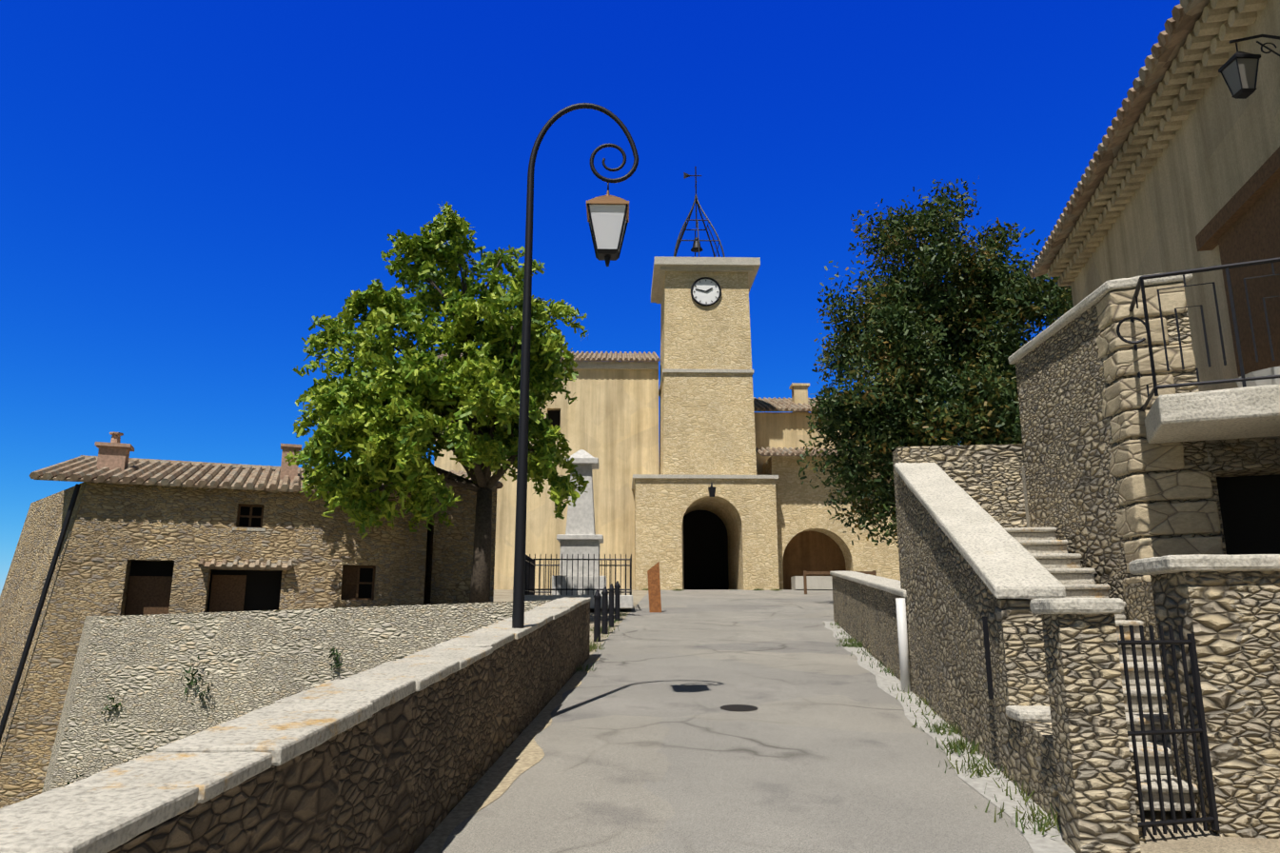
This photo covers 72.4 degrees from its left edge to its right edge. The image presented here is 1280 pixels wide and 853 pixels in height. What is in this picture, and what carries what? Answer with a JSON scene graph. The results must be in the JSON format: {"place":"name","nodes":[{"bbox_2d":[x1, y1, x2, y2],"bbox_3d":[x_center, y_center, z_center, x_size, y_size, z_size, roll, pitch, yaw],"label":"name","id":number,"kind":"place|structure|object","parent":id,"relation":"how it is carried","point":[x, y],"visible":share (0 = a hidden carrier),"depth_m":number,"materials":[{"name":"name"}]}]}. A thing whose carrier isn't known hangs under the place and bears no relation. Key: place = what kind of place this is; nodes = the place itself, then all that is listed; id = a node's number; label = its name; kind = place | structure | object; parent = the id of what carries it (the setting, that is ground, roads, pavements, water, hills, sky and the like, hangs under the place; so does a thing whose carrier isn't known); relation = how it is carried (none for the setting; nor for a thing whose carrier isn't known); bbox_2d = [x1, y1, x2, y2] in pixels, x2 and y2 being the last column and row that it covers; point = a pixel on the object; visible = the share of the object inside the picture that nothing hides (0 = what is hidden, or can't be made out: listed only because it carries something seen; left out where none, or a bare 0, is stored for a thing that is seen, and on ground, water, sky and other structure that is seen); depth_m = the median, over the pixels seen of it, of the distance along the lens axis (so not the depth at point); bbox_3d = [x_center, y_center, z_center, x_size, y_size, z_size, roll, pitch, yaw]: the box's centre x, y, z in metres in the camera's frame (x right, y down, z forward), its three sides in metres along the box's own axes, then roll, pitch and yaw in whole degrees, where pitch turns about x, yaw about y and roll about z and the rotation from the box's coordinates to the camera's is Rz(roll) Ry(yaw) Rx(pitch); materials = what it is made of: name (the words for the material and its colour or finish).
{"place":"outdoors","nodes":[
{"label":"outdoors","id":0,"kind":"place"},
{"bbox_2d":[433,368,659,589],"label":"church","id":1,"kind":"structure","parent":0,"point":[609,419],"depth_m":41.44,"materials":[{"name":"beige paint"}]},
{"bbox_2d":[436,351,660,361],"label":"tiled roof","id":2,"kind":"structure","parent":1,"relation":"on","point":[630,356],"depth_m":43.64,"materials":[{"name":"beige tile"}]},
{"bbox_2d":[440,359,658,369],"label":"roof cornice","id":3,"kind":"structure","parent":1,"relation":"attached to","point":[591,364],"depth_m":42.34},
{"bbox_2d":[0,0,1180,595],"label":"sky","id":4,"kind":"structure","parent":0,"point":[186,185],"materials":[{"name":"blue"}]},
{"bbox_2d":[439,589,1033,852],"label":"road","id":5,"kind":"structure","parent":0,"point":[645,742],"depth_m":6.98,"materials":[{"name":"concrete"}]},
{"bbox_2d":[413,655,599,852],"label":"dirt strip","id":6,"kind":"object","parent":5,"relation":"on","point":[523,752],"visible":0.92,"depth_m":6.51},
{"bbox_2d":[647,561,661,611],"bbox_3d":[0.386,4.323,23.596,0.380,1.350,0.040,0,-12,-1],"label":"rust sign","id":7,"kind":"object","parent":5,"relation":"on","point":[654,588],"visible":0.86,"depth_m":23.57,"materials":[{"name":"orange metal"}]},
{"bbox_2d":[720,704,757,710],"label":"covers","id":8,"kind":"object","parent":5,"relation":"on","point":[738,707],"visible":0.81,"depth_m":9.17,"materials":[{"name":"grey metal"}]},
{"bbox_2d":[790,575,832,589],"bbox_3d":[7.905,6.695,37.428,2.700,0.550,0.900,0,-12,-1],"label":"trough","id":9,"kind":"object","parent":5,"relation":"on","point":[819,581],"visible":0.57,"depth_m":36.98,"materials":[{"name":"white stone"}]},
{"bbox_2d":[803,570,876,593],"bbox_3d":[7.691,5.990,33.636,2.800,0.900,0.100,0,-12,-1],"label":"barrier","id":10,"kind":"object","parent":5,"relation":"on","point":[873,572],"visible":0.64,"depth_m":33.66,"materials":[{"name":"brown wood"}]},
{"bbox_2d":[823,621,1075,852],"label":"concrete strip","id":11,"kind":"object","parent":5,"relation":"on","point":[1039,842],"visible":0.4,"depth_m":6.48,"materials":[{"name":"grey concrete"}]},
{"bbox_2d":[492,589,1279,852],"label":"ground","id":12,"kind":"structure","parent":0,"point":[1200,840],"depth_m":5.03,"materials":[{"name":"asphalt"}]},
{"bbox_2d":[107,600,590,852],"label":"parapet","id":13,"kind":"structure","parent":12,"relation":"on","point":[405,774],"depth_m":4.48,"materials":[{"name":"stone"}]},
{"bbox_2d":[0,597,590,852],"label":"parapet cap","id":14,"kind":"object","parent":13,"relation":"on","point":[108,810],"visible":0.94,"depth_m":3.09,"materials":[{"name":"beige stone"}]},
{"bbox_2d":[284,201,589,602],"bbox_3d":[-4.712,-0.101,20.022,7.047,10.131,5.929,0,-12,-1],"label":"tree","id":15,"kind":"object","parent":12,"relation":"on","point":[383,419],"depth_m":19.27,"materials":[{"name":"green plant"}]},
{"bbox_2d":[512,102,638,673],"bbox_3d":[-0.624,-0.339,8.717,1.228,6.400,0.180,0,-12,-1],"label":"lamp post","id":16,"kind":"object","parent":12,"relation":"on","point":[518,612],"visible":0.96,"depth_m":8.77,"materials":[{"name":"grey metal"}]},
{"bbox_2d":[587,203,628,266],"bbox_3d":[-0.336,-1.939,9.066,0.420,0.593,0.424,0,-12,-1],"label":"lantern frame","id":17,"kind":"object","parent":16,"relation":"hanging from","point":[607,255],"visible":0.96,"depth_m":8.94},
{"bbox_2d":[589,204,626,251],"bbox_3d":[-0.336,-2.005,9.081,0.390,0.448,0.390,0,-12,-1],"label":"lantern glass","id":18,"kind":"object","parent":17,"relation":"in","point":[607,220],"visible":0.64,"depth_m":8.93,"materials":[{"name":"white glass"}]},
{"bbox_2d":[586,190,629,222],"bbox_3d":[-0.336,-2.348,9.154,0.440,0.250,0.440,0,-12,-1],"label":"lantern cap","id":19,"kind":"object","parent":17,"relation":"on","point":[607,199],"visible":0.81,"depth_m":8.96,"materials":[{"name":"brown metal"}]},
{"bbox_2d":[524,449,632,609],"bbox_3d":[-1.717,2.937,25.380,3.000,4.600,3.000,0,-12,-1],"label":"memorial","id":20,"kind":"object","parent":12,"relation":"on","point":[580,537],"visible":0.75,"depth_m":24.69,"materials":[{"name":"grey stone"}]},
{"bbox_2d":[524,553,631,594],"bbox_3d":[-1.715,4.305,25.085,2.936,1.100,2.936,0,-12,-1],"label":"memorial fence","id":21,"kind":"object","parent":20,"relation":"attached to","point":[530,568],"visible":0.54,"depth_m":23.74,"materials":[{"name":"black metal"}]},
{"bbox_2d":[593,580,620,641],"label":"bollards","id":22,"kind":"object","parent":12,"relation":"on","point":[606,623],"visible":0.94,"depth_m":17.44,"materials":[{"name":"grey metal"}]},
{"bbox_2d":[683,509,728,589],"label":"arched doorway","id":23,"kind":"structure","parent":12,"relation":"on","point":[705,551],"depth_m":42.71,"materials":[{"name":"black"}]},
{"bbox_2d":[634,478,779,590],"bbox_3d":[2.802,5.381,40.099,6.100,5.240,5.200,0,-12,-1],"label":"tower base","id":24,"kind":"object","parent":12,"relation":"on","point":[744,510],"visible":0.79,"depth_m":37.78,"materials":[{"name":"beige stone"}]},
{"bbox_2d":[681,517,684,589],"bbox_3d":[1.820,5.387,38.362,0.080,3.500,1.250,0,-12,-1],"label":"tower door","id":25,"kind":"structure","parent":24,"relation":"attached to","point":[682,554],"depth_m":37.70,"materials":[{"name":"brown wood"}]},
{"bbox_2d":[659,271,756,474],"bbox_3d":[3.027,-2.048,41.462,4.120,9.540,4.300,0,-12,-1],"label":"tower shaft","id":26,"kind":"object","parent":24,"relation":"on","point":[706,423],"visible":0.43,"depth_m":39.32,"materials":[{"name":"beige stone"}]},
{"bbox_2d":[631,256,778,489],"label":"tower ledges","id":27,"kind":"object","parent":26,"relation":"attached to","point":[662,265],"visible":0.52,"depth_m":40.04,"materials":[{"name":"beige stone"}]},
{"bbox_2d":[690,236,703,252],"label":"bell","id":28,"kind":"object","parent":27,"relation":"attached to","point":[695,248],"visible":0.77,"depth_m":42.80,"materials":[{"name":"grey metal"}]},
{"bbox_2d":[673,166,725,306],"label":"iron tower","id":29,"kind":"structure","parent":27,"relation":"on","point":[683,227],"depth_m":42.52,"materials":[{"name":"black metal"}]},
{"bbox_2d":[692,278,719,303],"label":"clock face","id":30,"kind":"object","parent":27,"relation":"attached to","point":[707,297],"visible":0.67,"depth_m":40.15},
{"bbox_2d":[708,482,716,496],"bbox_3d":[3.087,2.730,37.671,0.320,0.626,0.649,0,-12,-1],"label":"arch lamp","id":31,"kind":"object","parent":27,"relation":"attached to","point":[712,490],"visible":1,"depth_m":37.37,"materials":[{"name":"grey metal"}]},
{"bbox_2d":[753,412,859,474],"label":"building","id":32,"kind":"structure","parent":12,"relation":"on","point":[780,429],"depth_m":42.21,"materials":[{"name":"beige paint"}]},
{"bbox_2d":[753,396,826,412],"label":"building roof","id":33,"kind":"structure","parent":32,"relation":"on","point":[774,403],"depth_m":43.46,"materials":[{"name":"brown tile"}]},
{"bbox_2d":[788,382,809,412],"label":"chimney","id":34,"kind":"object","parent":33,"relation":"on","point":[799,392],"visible":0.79,"depth_m":44.50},
{"bbox_2d":[575,587,1061,837],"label":"grass tufts","id":35,"kind":"object","parent":12,"relation":"on","point":[956,746],"visible":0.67,"depth_m":7.04,"materials":[{"name":"green plant"}]},
{"bbox_2d":[762,455,900,589],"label":"building","id":36,"kind":"structure","parent":12,"relation":"on","point":[800,507],"depth_m":38.79,"materials":[{"name":"stone"}]},
{"bbox_2d":[755,447,871,455],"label":"porch roof","id":37,"kind":"structure","parent":36,"relation":"attached to","point":[775,451],"depth_m":38.84,"materials":[{"name":"brown tile"}]},
{"bbox_2d":[782,530,846,589],"bbox_3d":[7.759,5.911,39.710,3.500,3.640,0.060,0,-12,-1],"label":"arched door","id":38,"kind":"structure","parent":36,"relation":"attached to","point":[809,550],"depth_m":39.69,"materials":[{"name":"brown wood"}]},
{"bbox_2d":[895,597,910,691],"bbox_3d":[3.116,2.607,10.350,0.105,1.130,0.110,0,-12,-1],"label":"white pipe","id":39,"kind":"object","parent":12,"relation":"on","point":[903,651],"visible":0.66,"depth_m":10.32,"materials":[{"name":"white plastic"}]},
{"bbox_2d":[795,176,1073,548],"bbox_3d":[10.539,-0.867,27.601,11.344,13.845,7.752,0,-12,-1],"label":"tree","id":40,"kind":"object","parent":12,"relation":"on","point":[966,369],"depth_m":26.05,"materials":[{"name":"green plant"}]},
{"bbox_2d":[831,443,1279,852],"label":"stone walls","id":41,"kind":"structure","parent":12,"relation":"on","point":[1073,761],"depth_m":5.41,"materials":[{"name":"stone"}]},
{"bbox_2d":[982,616,1220,835],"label":"gate","id":42,"kind":"structure","parent":41,"relation":"attached to","point":[1212,818],"depth_m":5.14,"materials":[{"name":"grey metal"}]},
{"bbox_2d":[1003,465,1197,810],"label":"steps","id":43,"kind":"structure","parent":12,"relation":"on","point":[1047,550],"depth_m":7.00,"materials":[{"name":"beige stone"}]},
{"bbox_2d":[1015,281,1219,640],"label":"stone wall","id":44,"kind":"structure","parent":12,"relation":"on","point":[1068,443],"depth_m":8.94,"materials":[{"name":"stone"}]},
{"bbox_2d":[829,273,1279,721],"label":"caps","id":45,"kind":"object","parent":44,"relation":"attached to","point":[1001,561],"visible":0.79,"depth_m":7.03,"materials":[{"name":"white stone"}]},
{"bbox_2d":[1116,256,1279,412],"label":"balcony rail","id":46,"kind":"object","parent":45,"relation":"on","point":[1243,379],"visible":0.98,"depth_m":7.12,"materials":[{"name":"grey metal"}]},
{"bbox_2d":[1236,366,1279,387],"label":"basin","id":47,"kind":"object","parent":45,"relation":"on","point":[1274,370],"visible":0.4,"depth_m":6.97,"materials":[{"name":"grey stone"}]},
{"bbox_2d":[1096,282,1224,602],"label":"corner quoins","id":48,"kind":"object","parent":44,"relation":"attached to","point":[1130,456],"visible":0.4,"depth_m":7.92,"materials":[{"name":"stone"}]},
{"bbox_2d":[1070,0,1279,391],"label":"house","id":49,"kind":"structure","parent":12,"relation":"on","point":[1221,148],"depth_m":10.36,"materials":[{"name":"paint"}]},
{"bbox_2d":[1028,0,1210,277],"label":"house roof","id":50,"kind":"structure","parent":49,"relation":"attached to","point":[1179,26],"depth_m":11.30,"materials":[{"name":"beige tile"}]},
{"bbox_2d":[1047,0,1267,286],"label":"eaves cornice","id":51,"kind":"structure","parent":49,"relation":"attached to","point":[1206,49],"depth_m":10.88,"materials":[{"name":"paint"}]},
{"bbox_2d":[1195,146,1279,376],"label":"wooden shutters","id":52,"kind":"object","parent":49,"relation":"attached to","point":[1242,225],"visible":0.77,"depth_m":9.01,"materials":[{"name":"brown wood"}]},
{"bbox_2d":[1205,434,1279,466],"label":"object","id":53,"kind":"structure","parent":49,"relation":"on","point":[1209,458],"depth_m":7.60,"materials":[{"name":"brown stone"}]},
{"bbox_2d":[1206,435,1279,554],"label":"front wall","id":54,"kind":"structure","parent":49,"relation":"attached to","point":[1220,469],"depth_m":7.61,"materials":[{"name":"stone"}]},
{"bbox_2d":[1216,473,1279,554],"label":"doorway","id":55,"kind":"structure","parent":49,"relation":"attached to","point":[1250,506],"depth_m":7.86,"materials":[{"name":"black"}]},
{"bbox_2d":[1218,34,1279,98],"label":"wall lantern","id":56,"kind":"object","parent":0,"point":[1247,69],"depth_m":8.12,"materials":[{"name":"black metal"}]},
{"bbox_3d":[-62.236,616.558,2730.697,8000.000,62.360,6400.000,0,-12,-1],"label":"terrain","id":57,"kind":"structure","parent":0,"visible":0},
{"bbox_2d":[0,481,427,807],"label":"house","id":58,"kind":"structure","parent":57,"relation":"on","point":[113,530],"depth_m":19.29,"materials":[{"name":"beige stone"}]},
{"bbox_2d":[0,483,80,742],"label":"drainpipe","id":59,"kind":"object","parent":58,"relation":"attached to","point":[20,668],"visible":1,"depth_m":17.89,"materials":[{"name":"grey metal"}]},
{"bbox_2d":[28,454,446,570],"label":"house roof","id":60,"kind":"structure","parent":58,"relation":"on","point":[178,473],"depth_m":19.94,"materials":[{"name":"brown tile"}]},
{"bbox_2d":[94,431,301,479],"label":"chimneys","id":61,"kind":"object","parent":60,"relation":"on","point":[113,453],"visible":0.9,"depth_m":20.45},
{"bbox_2d":[124,506,373,613],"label":"window openings","id":62,"kind":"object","parent":58,"relation":"attached to","point":[263,590],"depth_m":20.06,"materials":[{"name":"black"}]},
{"bbox_2d":[124,503,375,614],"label":"window shutters","id":63,"kind":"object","parent":58,"relation":"on","point":[147,595],"depth_m":19.64,"materials":[{"name":"brown wood"}]},
{"bbox_2d":[232,527,356,600],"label":"window sills","id":64,"kind":"structure","parent":58,"relation":"attached to","point":[250,528],"depth_m":19.81,"materials":[{"name":"grey stone"}]},
{"bbox_2d":[41,599,553,792],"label":"terrace wall","id":65,"kind":"structure","parent":57,"relation":"on","point":[253,660],"depth_m":13.71,"materials":[{"name":"grey stone"}]},
{"bbox_2d":[67,645,342,784],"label":"wall plants","id":66,"kind":"object","parent":65,"relation":"attached to","point":[198,674],"depth_m":13.56,"materials":[{"name":"green plant"}]},
{"bbox_2d":[423,485,497,604],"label":"house","id":67,"kind":"structure","parent":57,"relation":"on","point":[448,561],"depth_m":22.46,"materials":[{"name":"beige stone"}]},
{"bbox_2d":[437,470,503,488],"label":"house roof","id":68,"kind":"structure","parent":67,"relation":"on","point":[499,484],"depth_m":22.95,"materials":[{"name":"brown tile"}]}
]}

